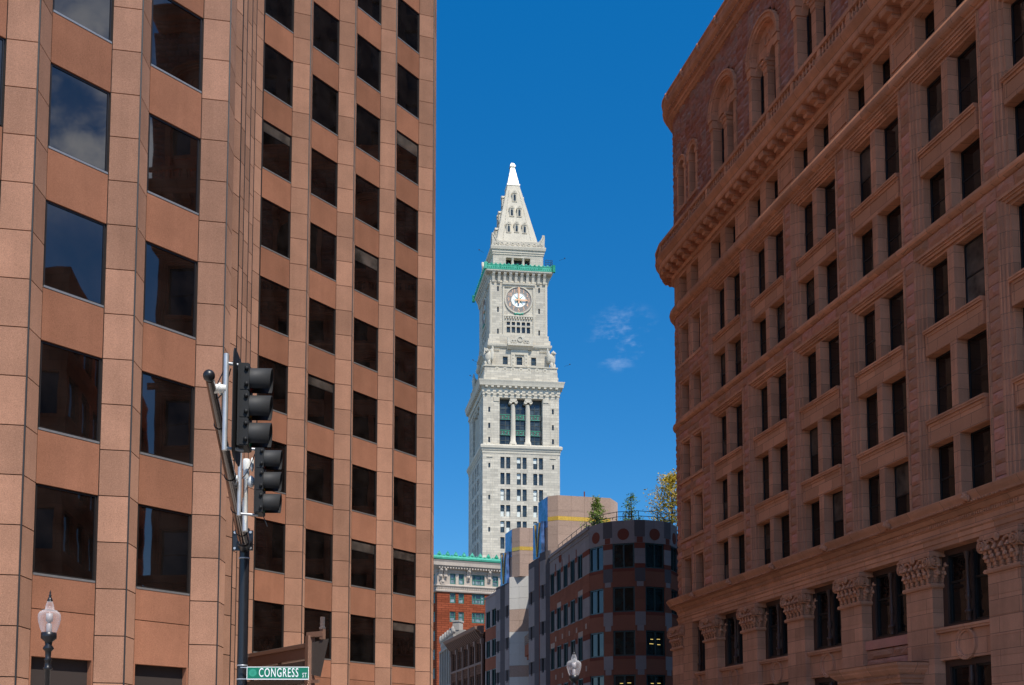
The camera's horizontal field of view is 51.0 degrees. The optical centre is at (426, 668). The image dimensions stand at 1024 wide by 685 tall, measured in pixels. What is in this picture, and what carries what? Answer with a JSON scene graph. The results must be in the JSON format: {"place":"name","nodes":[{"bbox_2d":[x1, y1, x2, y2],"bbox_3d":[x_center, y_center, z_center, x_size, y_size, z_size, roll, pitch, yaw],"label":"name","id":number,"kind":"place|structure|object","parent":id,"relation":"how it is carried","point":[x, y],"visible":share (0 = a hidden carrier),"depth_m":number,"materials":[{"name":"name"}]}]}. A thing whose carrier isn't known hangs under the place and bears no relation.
{"place":"outdoors","nodes":[
{"label":"outdoors","id":0,"kind":"place"},
{"bbox_2d":[41,590,57,684],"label":"street lamp","id":1,"kind":"object","parent":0,"point":[48,636],"visible":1,"depth_m":19.53,"materials":[{"name":"black metal"}]},
{"bbox_2d":[203,348,282,684],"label":"traffic signal","id":2,"kind":"object","parent":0,"point":[248,407],"visible":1,"depth_m":15.72,"materials":[{"name":"black metal"}]},
{"bbox_2d":[240,667,308,679],"bbox_3d":[-2.829,0.083,19.830,1.285,0.240,0.036,0,-5,4],"label":"street sign","id":3,"kind":"object","parent":2,"relation":"attached to","point":[277,673],"visible":1,"depth_m":19.82,"materials":[{"name":"green metal"}]},
{"bbox_2d":[433,550,500,684],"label":"red brick office building","id":4,"kind":"structure","parent":0,"point":[464,586],"depth_m":225.52,"materials":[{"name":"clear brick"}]},
{"bbox_2d":[434,0,723,556],"label":"sky","id":5,"kind":"structure","parent":0,"point":[569,93],"materials":[{"name":"blue"}]},
{"label":"ground","id":6,"kind":"structure","parent":0,"visible":0},
{"bbox_2d":[0,0,436,684],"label":"granite office tower","id":7,"kind":"structure","parent":6,"relation":"on","point":[192,192],"depth_m":32.47,"materials":[{"name":"brown stone"}]},
{"bbox_2d":[0,37,4,125],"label":"other windows","id":8,"kind":"structure","parent":7,"relation":"in","point":[1,39],"depth_m":28.11,"materials":[{"name":"black glass"}]},
{"bbox_2d":[32,484,96,582],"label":"window","id":9,"kind":"structure","parent":7,"relation":"in","point":[64,520],"depth_m":28.78,"materials":[{"name":"black glass"}]},
{"bbox_2d":[38,341,100,443],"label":"window","id":10,"kind":"structure","parent":7,"relation":"in","point":[69,380],"depth_m":29.09,"materials":[{"name":"black glass"}]},
{"bbox_2d":[43,201,104,307],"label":"window","id":11,"kind":"structure","parent":7,"relation":"in","point":[73,266],"depth_m":29.41,"materials":[{"name":"blue glass"}]},
{"bbox_2d":[48,64,108,174],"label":"window","id":12,"kind":"structure","parent":7,"relation":"in","point":[78,109],"depth_m":29.72,"materials":[{"name":"blue glass"}]},
{"bbox_2d":[53,0,111,43],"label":"window","id":13,"kind":"structure","parent":7,"relation":"in","point":[94,16],"depth_m":30.16,"materials":[{"name":"blue glass"}]},
{"bbox_2d":[136,505,189,595],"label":"window","id":14,"kind":"structure","parent":7,"relation":"in","point":[163,536],"depth_m":31.06,"materials":[{"name":"black glass"}]},
{"bbox_2d":[139,372,192,466],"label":"window","id":15,"kind":"structure","parent":7,"relation":"in","point":[166,417],"depth_m":31.37,"materials":[{"name":"black glass"}]},
{"bbox_2d":[143,241,195,339],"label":"window","id":16,"kind":"structure","parent":7,"relation":"in","point":[169,277],"depth_m":31.69,"materials":[{"name":"black glass"}]},
{"bbox_2d":[147,114,198,214],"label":"window","id":17,"kind":"structure","parent":7,"relation":"in","point":[173,153],"depth_m":32.00,"materials":[{"name":"black glass"}]},
{"bbox_2d":[150,0,201,92],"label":"window","id":18,"kind":"structure","parent":7,"relation":"in","point":[176,32],"depth_m":32.33,"materials":[{"name":"black glass"}]},
{"bbox_2d":[253,601,282,652],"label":"window","id":19,"kind":"structure","parent":7,"relation":"in","point":[268,617],"depth_m":50.21,"materials":[{"name":"black glass"}]},
{"bbox_2d":[255,518,283,574],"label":"window","id":20,"kind":"structure","parent":7,"relation":"in","point":[269,541],"depth_m":50.54,"materials":[{"name":"black glass"}]},
{"bbox_2d":[258,356,286,414],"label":"window","id":21,"kind":"structure","parent":7,"relation":"in","point":[279,392],"depth_m":51.45,"materials":[{"name":"black glass"}]},
{"bbox_2d":[259,276,287,336],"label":"window","id":22,"kind":"structure","parent":7,"relation":"in","point":[273,315],"depth_m":51.48,"materials":[{"name":"black glass"}]},
{"bbox_2d":[264,441,285,493],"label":"window","id":23,"kind":"structure","parent":7,"relation":"in","point":[274,446],"depth_m":51.39,"materials":[{"name":"black glass"}]},
{"bbox_2d":[261,198,289,259],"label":"window","id":24,"kind":"structure","parent":7,"relation":"in","point":[274,219],"depth_m":51.78,"materials":[{"name":"black glass"}]},
{"bbox_2d":[262,120,290,183],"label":"window","id":25,"kind":"structure","parent":7,"relation":"in","point":[276,156],"depth_m":52.10,"materials":[{"name":"black glass"}]},
{"bbox_2d":[264,44,291,107],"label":"window","id":26,"kind":"structure","parent":7,"relation":"in","point":[277,68],"depth_m":52.41,"materials":[{"name":"black glass"}]},
{"bbox_2d":[265,0,292,32],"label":"window","id":27,"kind":"structure","parent":7,"relation":"in","point":[281,11],"depth_m":52.82,"materials":[{"name":"black glass"}]},
{"bbox_2d":[247,617,328,684],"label":"station canopy","id":28,"kind":"object","parent":7,"relation":"attached to","point":[310,652],"visible":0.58,"depth_m":36.44,"materials":[{"name":"brown metal"}]},
{"bbox_2d":[304,608,330,659],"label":"window","id":29,"kind":"structure","parent":7,"relation":"in","point":[311,616],"depth_m":52.66,"materials":[{"name":"black glass"}]},
{"bbox_2d":[305,529,331,582],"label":"window","id":30,"kind":"structure","parent":7,"relation":"in","point":[318,546],"depth_m":52.93,"materials":[{"name":"black glass"}]},
{"bbox_2d":[306,451,332,505],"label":"window","id":31,"kind":"structure","parent":7,"relation":"in","point":[319,475],"depth_m":53.24,"materials":[{"name":"black glass"}]},
{"bbox_2d":[307,374,333,430],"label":"window","id":32,"kind":"structure","parent":7,"relation":"in","point":[320,392],"depth_m":53.55,"materials":[{"name":"black glass"}]},
{"bbox_2d":[308,298,334,355],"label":"window","id":33,"kind":"structure","parent":7,"relation":"in","point":[321,317],"depth_m":53.87,"materials":[{"name":"black glass"}]},
{"bbox_2d":[310,223,335,281],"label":"window","id":34,"kind":"structure","parent":7,"relation":"in","point":[322,243],"depth_m":54.17,"materials":[{"name":"black glass"}]},
{"bbox_2d":[311,148,336,208],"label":"window","id":35,"kind":"structure","parent":7,"relation":"in","point":[323,170],"depth_m":54.49,"materials":[{"name":"black glass"}]},
{"bbox_2d":[312,75,337,135],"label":"window","id":36,"kind":"structure","parent":7,"relation":"in","point":[324,98],"depth_m":54.80,"materials":[{"name":"black glass"}]},
{"bbox_2d":[313,3,338,64],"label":"window","id":37,"kind":"structure","parent":7,"relation":"in","point":[325,27],"depth_m":55.10,"materials":[{"name":"black glass"}]},
{"bbox_2d":[350,615,374,664],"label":"window","id":38,"kind":"structure","parent":7,"relation":"in","point":[361,628],"depth_m":55.01,"materials":[{"name":"black glass"}]},
{"bbox_2d":[351,539,375,589],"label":"window","id":39,"kind":"structure","parent":7,"relation":"in","point":[362,553],"depth_m":55.32,"materials":[{"name":"black glass"}]},
{"bbox_2d":[352,465,375,516],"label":"window","id":40,"kind":"structure","parent":7,"relation":"in","point":[363,480],"depth_m":55.65,"materials":[{"name":"black glass"}]},
{"bbox_2d":[353,391,376,444],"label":"window","id":41,"kind":"structure","parent":7,"relation":"in","point":[364,407],"depth_m":55.95,"materials":[{"name":"black glass"}]},
{"bbox_2d":[353,318,377,372],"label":"window","id":42,"kind":"structure","parent":7,"relation":"in","point":[365,335],"depth_m":56.26,"materials":[{"name":"black glass"}]},
{"bbox_2d":[354,246,377,301],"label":"window","id":43,"kind":"structure","parent":7,"relation":"in","point":[366,264],"depth_m":56.59,"materials":[{"name":"black glass"}]},
{"bbox_2d":[355,175,378,231],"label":"window","id":44,"kind":"structure","parent":7,"relation":"in","point":[366,194],"depth_m":56.88,"materials":[{"name":"black glass"}]},
{"bbox_2d":[356,104,379,161],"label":"window","id":45,"kind":"structure","parent":7,"relation":"in","point":[367,125],"depth_m":57.19,"materials":[{"name":"black glass"}]},
{"bbox_2d":[357,34,379,92],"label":"window","id":46,"kind":"structure","parent":7,"relation":"in","point":[368,57],"depth_m":57.51,"materials":[{"name":"black glass"}]},
{"bbox_2d":[358,0,380,24],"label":"window","id":47,"kind":"structure","parent":7,"relation":"in","point":[371,8],"depth_m":57.95,"materials":[{"name":"black glass"}]},
{"bbox_2d":[392,621,414,667],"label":"window","id":48,"kind":"structure","parent":7,"relation":"in","point":[402,633],"depth_m":57.40,"materials":[{"name":"black glass"}]},
{"bbox_2d":[393,549,415,596],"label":"window","id":49,"kind":"structure","parent":7,"relation":"in","point":[403,561],"depth_m":57.72,"materials":[{"name":"black glass"}]},
{"bbox_2d":[393,477,415,526],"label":"window","id":50,"kind":"structure","parent":7,"relation":"in","point":[404,491],"depth_m":58.03,"materials":[{"name":"black glass"}]},
{"bbox_2d":[394,406,415,456],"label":"window","id":51,"kind":"structure","parent":7,"relation":"in","point":[404,421],"depth_m":58.34,"materials":[{"name":"black glass"}]},
{"bbox_2d":[395,336,416,387],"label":"window","id":52,"kind":"structure","parent":7,"relation":"in","point":[405,352],"depth_m":58.66,"materials":[{"name":"black glass"}]},
{"bbox_2d":[395,267,416,319],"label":"window","id":53,"kind":"structure","parent":7,"relation":"in","point":[405,283],"depth_m":58.97,"materials":[{"name":"black glass"}]},
{"bbox_2d":[396,198,417,252],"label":"window","id":54,"kind":"structure","parent":7,"relation":"in","point":[406,216],"depth_m":59.28,"materials":[{"name":"black glass"}]},
{"bbox_2d":[396,131,417,185],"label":"window","id":55,"kind":"structure","parent":7,"relation":"in","point":[407,150],"depth_m":59.61,"materials":[{"name":"black glass"}]},
{"bbox_2d":[397,63,418,119],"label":"window","id":56,"kind":"structure","parent":7,"relation":"in","point":[407,84],"depth_m":59.90,"materials":[{"name":"black glass"}]},
{"bbox_2d":[398,0,418,53],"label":"window","id":57,"kind":"structure","parent":7,"relation":"in","point":[408,19],"depth_m":60.24,"materials":[{"name":"black glass"}]},
{"bbox_2d":[439,620,465,684],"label":"pale row building","id":58,"kind":"structure","parent":6,"relation":"on","point":[456,628],"depth_m":171.93,"materials":[{"name":"white stone"}]},
{"bbox_2d":[443,625,484,684],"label":"brownstone row building","id":59,"kind":"structure","parent":6,"relation":"on","point":[466,648],"depth_m":151.72,"materials":[{"name":"brown stone"}]},
{"bbox_2d":[465,163,569,558],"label":"clock tower","id":60,"kind":"structure","parent":6,"relation":"on","point":[515,449],"depth_m":269.26,"materials":[{"name":"white stone"}]},
{"bbox_2d":[488,260,553,531],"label":"other windows","id":61,"kind":"structure","parent":60,"relation":"in","point":[505,408],"depth_m":268.93,"materials":[{"name":"black glass"}]},
{"bbox_2d":[485,491,678,684],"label":"round corner office building","id":62,"kind":"structure","parent":6,"relation":"on","point":[596,597],"depth_m":100.39,"materials":[{"name":"brown brick"}]},
{"bbox_2d":[580,495,612,527],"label":"young tree","id":63,"kind":"object","parent":62,"relation":"on","point":[596,512],"visible":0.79,"depth_m":102.35,"materials":[{"name":"green plant"}]},
{"bbox_2d":[590,545,602,572],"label":"window","id":64,"kind":"structure","parent":62,"relation":"in","point":[596,554],"depth_m":96.55,"materials":[{"name":"teal glass"}]},
{"bbox_2d":[590,589,603,614],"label":"window","id":65,"kind":"structure","parent":62,"relation":"in","point":[596,596],"depth_m":96.38,"materials":[{"name":"teal glass"}]},
{"bbox_2d":[591,632,603,657],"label":"window","id":66,"kind":"structure","parent":62,"relation":"in","point":[597,639],"depth_m":95.91,"materials":[{"name":"teal glass"}]},
{"bbox_2d":[613,543,634,568],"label":"window","id":67,"kind":"structure","parent":62,"relation":"in","point":[623,553],"depth_m":94.82,"materials":[{"name":"black glass"}]},
{"bbox_2d":[613,586,634,611],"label":"window","id":68,"kind":"structure","parent":62,"relation":"in","point":[623,597],"depth_m":94.49,"materials":[{"name":"black glass"}]},
{"bbox_2d":[613,630,634,655],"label":"window","id":69,"kind":"structure","parent":62,"relation":"in","point":[624,641],"depth_m":94.20,"materials":[{"name":"black glass"}]},
{"bbox_2d":[614,674,635,684],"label":"window","id":70,"kind":"structure","parent":62,"relation":"in","point":[627,679],"depth_m":93.90,"materials":[{"name":"black glass"}]},
{"bbox_2d":[615,493,643,520],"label":"young tree","id":71,"kind":"object","parent":62,"relation":"on","point":[632,495],"visible":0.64,"depth_m":101.43,"materials":[{"name":"green plant"}]},
{"bbox_2d":[645,543,663,568],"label":"window","id":72,"kind":"structure","parent":62,"relation":"in","point":[654,553],"depth_m":94.82,"materials":[{"name":"black glass"}]},
{"bbox_2d":[645,586,663,612],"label":"window","id":73,"kind":"structure","parent":62,"relation":"in","point":[654,595],"depth_m":94.52,"materials":[{"name":"black glass"}]},
{"bbox_2d":[646,630,664,655],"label":"window","id":74,"kind":"structure","parent":62,"relation":"in","point":[652,649],"depth_m":94.20,"materials":[{"name":"black glass"}]},
{"bbox_2d":[646,674,664,684],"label":"window","id":75,"kind":"structure","parent":62,"relation":"in","point":[656,679],"depth_m":93.94,"materials":[{"name":"black glass"}]},
{"bbox_2d":[643,469,677,526],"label":"yellow tree","id":76,"kind":"object","parent":62,"relation":"on","point":[670,479],"visible":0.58,"depth_m":100.72,"materials":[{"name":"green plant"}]},
{"bbox_2d":[655,0,1023,684],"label":"brownstone office building","id":77,"kind":"structure","parent":6,"relation":"on","point":[839,258],"depth_m":51.29,"materials":[{"name":"brown stone"}]},
{"bbox_2d":[720,272,739,329],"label":"window","id":78,"kind":"structure","parent":77,"relation":"in","point":[737,278],"depth_m":65.18,"materials":[{"name":"black glass"}]},
{"bbox_2d":[721,339,740,386],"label":"window","id":79,"kind":"structure","parent":77,"relation":"in","point":[738,345],"depth_m":64.85,"materials":[{"name":"black glass"}]},
{"bbox_2d":[722,404,742,455],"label":"window","id":80,"kind":"structure","parent":77,"relation":"in","point":[739,409],"depth_m":64.49,"materials":[{"name":"black glass"}]},
{"bbox_2d":[723,470,743,519],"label":"window","id":81,"kind":"structure","parent":77,"relation":"in","point":[740,474],"depth_m":64.17,"materials":[{"name":"black glass"}]},
{"bbox_2d":[724,534,744,578],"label":"window","id":82,"kind":"structure","parent":77,"relation":"in","point":[741,538],"depth_m":63.88,"materials":[{"name":"black glass"}]},
{"bbox_2d":[728,617,742,664],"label":"window","id":83,"kind":"structure","parent":77,"relation":"in","point":[731,632],"depth_m":64.69,"materials":[{"name":"black glass"}]},
{"bbox_2d":[759,230,783,293],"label":"window","id":84,"kind":"structure","parent":77,"relation":"in","point":[779,238],"depth_m":59.99,"materials":[{"name":"black glass"}]},
{"bbox_2d":[760,302,784,355],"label":"window","id":85,"kind":"structure","parent":77,"relation":"in","point":[781,309],"depth_m":59.67,"materials":[{"name":"black glass"}]},
{"bbox_2d":[761,373,786,431],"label":"window","id":86,"kind":"structure","parent":77,"relation":"in","point":[782,379],"depth_m":59.34,"materials":[{"name":"black glass"}]},
{"bbox_2d":[763,444,788,499],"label":"window","id":87,"kind":"structure","parent":77,"relation":"in","point":[783,450],"depth_m":59.02,"materials":[{"name":"black glass"}]},
{"bbox_2d":[764,514,789,564],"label":"window","id":88,"kind":"structure","parent":77,"relation":"in","point":[785,519],"depth_m":58.70,"materials":[{"name":"black glass"}]},
{"bbox_2d":[769,605,787,656],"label":"window","id":89,"kind":"structure","parent":77,"relation":"in","point":[772,610],"depth_m":59.45,"materials":[{"name":"black glass"}]},
{"bbox_2d":[807,1,825,56],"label":"window","id":90,"kind":"structure","parent":77,"relation":"in","point":[809,27],"depth_m":56.76,"materials":[{"name":"black glass"}]},
{"bbox_2d":[805,179,835,251],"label":"window","id":91,"kind":"structure","parent":77,"relation":"in","point":[830,207],"depth_m":54.80,"materials":[{"name":"black glass"}]},
{"bbox_2d":[806,258,837,319],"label":"window","id":92,"kind":"structure","parent":77,"relation":"in","point":[832,285],"depth_m":54.50,"materials":[{"name":"black glass"}]},
{"bbox_2d":[808,335,839,401],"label":"window","id":93,"kind":"structure","parent":77,"relation":"in","point":[834,363],"depth_m":54.14,"materials":[{"name":"black glass"}]},
{"bbox_2d":[810,413,841,476],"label":"window","id":94,"kind":"structure","parent":77,"relation":"in","point":[836,441],"depth_m":53.84,"materials":[{"name":"black glass"}]},
{"bbox_2d":[811,490,843,546],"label":"window","id":95,"kind":"structure","parent":77,"relation":"in","point":[838,519],"depth_m":53.55,"materials":[{"name":"black glass"}]},
{"bbox_2d":[817,591,841,647],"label":"window","id":96,"kind":"structure","parent":77,"relation":"in","point":[822,597],"depth_m":54.20,"materials":[{"name":"black glass"}]},
{"bbox_2d":[860,117,899,202],"bbox_3d":[21.364,-23.635,49.918,0.050,3.050,3.700,1,-5,-9],"label":"window","id":97,"kind":"structure","parent":77,"relation":"in","point":[891,132],"depth_m":49.63,"materials":[{"name":"black glass"}]},
{"bbox_2d":[862,204,901,276],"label":"window","id":98,"kind":"structure","parent":77,"relation":"in","point":[894,237],"depth_m":49.32,"materials":[{"name":"black glass"}]},
{"bbox_2d":[864,290,904,366],"bbox_3d":[21.315,-15.601,49.274,0.050,2.870,3.700,1,-5,-9],"label":"window","id":99,"kind":"structure","parent":77,"relation":"in","point":[896,303],"depth_m":48.99,"materials":[{"name":"black glass"}]},
{"bbox_2d":[866,376,906,448],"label":"window","id":100,"kind":"structure","parent":77,"relation":"in","point":[899,401],"depth_m":48.67,"materials":[{"name":"black glass"}]},
{"bbox_2d":[883,57,889,84],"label":"window","id":101,"kind":"structure","parent":77,"relation":"in","point":[886,66],"depth_m":49.67,"materials":[{"name":"black glass"}]},
{"bbox_2d":[869,461,909,525],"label":"window","id":102,"kind":"structure","parent":77,"relation":"in","point":[901,472],"depth_m":48.36,"materials":[{"name":"black glass"}]},
{"bbox_2d":[876,572,906,636],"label":"window","id":103,"kind":"structure","parent":77,"relation":"in","point":[882,581],"depth_m":48.95,"materials":[{"name":"black glass"}]},
{"bbox_2d":[819,0,1023,684],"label":"other windows","id":104,"kind":"structure","parent":77,"relation":"in","point":[1017,8],"depth_m":41.01,"materials":[{"name":"black glass"}]},
{"bbox_2d":[925,9,934,39],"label":"window","id":105,"kind":"structure","parent":77,"relation":"in","point":[929,20],"depth_m":46.52,"materials":[{"name":"black glass"}]},
{"bbox_2d":[927,40,977,141],"bbox_3d":[22.212,-24.043,44.764,0.050,3.050,3.700,1,-5,-9],"label":"window","id":106,"kind":"structure","parent":77,"relation":"in","point":[967,61],"depth_m":44.46,"materials":[{"name":"black glass"}]},
{"bbox_2d":[930,138,980,223],"bbox_3d":[22.189,-20.121,44.449,0.050,2.620,3.700,1,-5,-9],"label":"window","id":107,"kind":"structure","parent":77,"relation":"in","point":[970,157],"depth_m":44.15,"materials":[{"name":"black glass"}]},
{"bbox_2d":[933,233,984,322],"bbox_3d":[22.164,-16.009,44.120,0.050,2.870,3.700,1,-5,-9],"label":"window","id":108,"kind":"structure","parent":77,"relation":"in","point":[973,250],"depth_m":43.82,"materials":[{"name":"black glass"}]},
{"bbox_2d":[936,329,988,414],"bbox_3d":[22.140,-12.057,43.803,0.050,2.800,3.700,1,-5,-9],"label":"window","id":109,"kind":"structure","parent":77,"relation":"in","point":[977,345],"depth_m":43.50,"materials":[{"name":"black glass"}]},
{"bbox_2d":[939,425,991,500],"bbox_3d":[22.117,-8.135,43.489,0.050,2.870,3.700,1,-5,-9],"label":"window","id":110,"kind":"structure","parent":77,"relation":"in","point":[981,438],"depth_m":43.20,"materials":[{"name":"black glass"}]},
{"bbox_2d":[948,549,989,623],"bbox_3d":[22.073,-3.380,43.105,0.080,2.870,2.840,1,-5,-9],"label":"window","id":111,"kind":"structure","parent":77,"relation":"in","point":[957,573],"depth_m":43.69,"materials":[{"name":"black glass"}]},
{"bbox_2d":[952,662,991,684],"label":"window","id":112,"kind":"structure","parent":77,"relation":"in","point":[960,674],"depth_m":43.29,"materials":[{"name":"black glass"}]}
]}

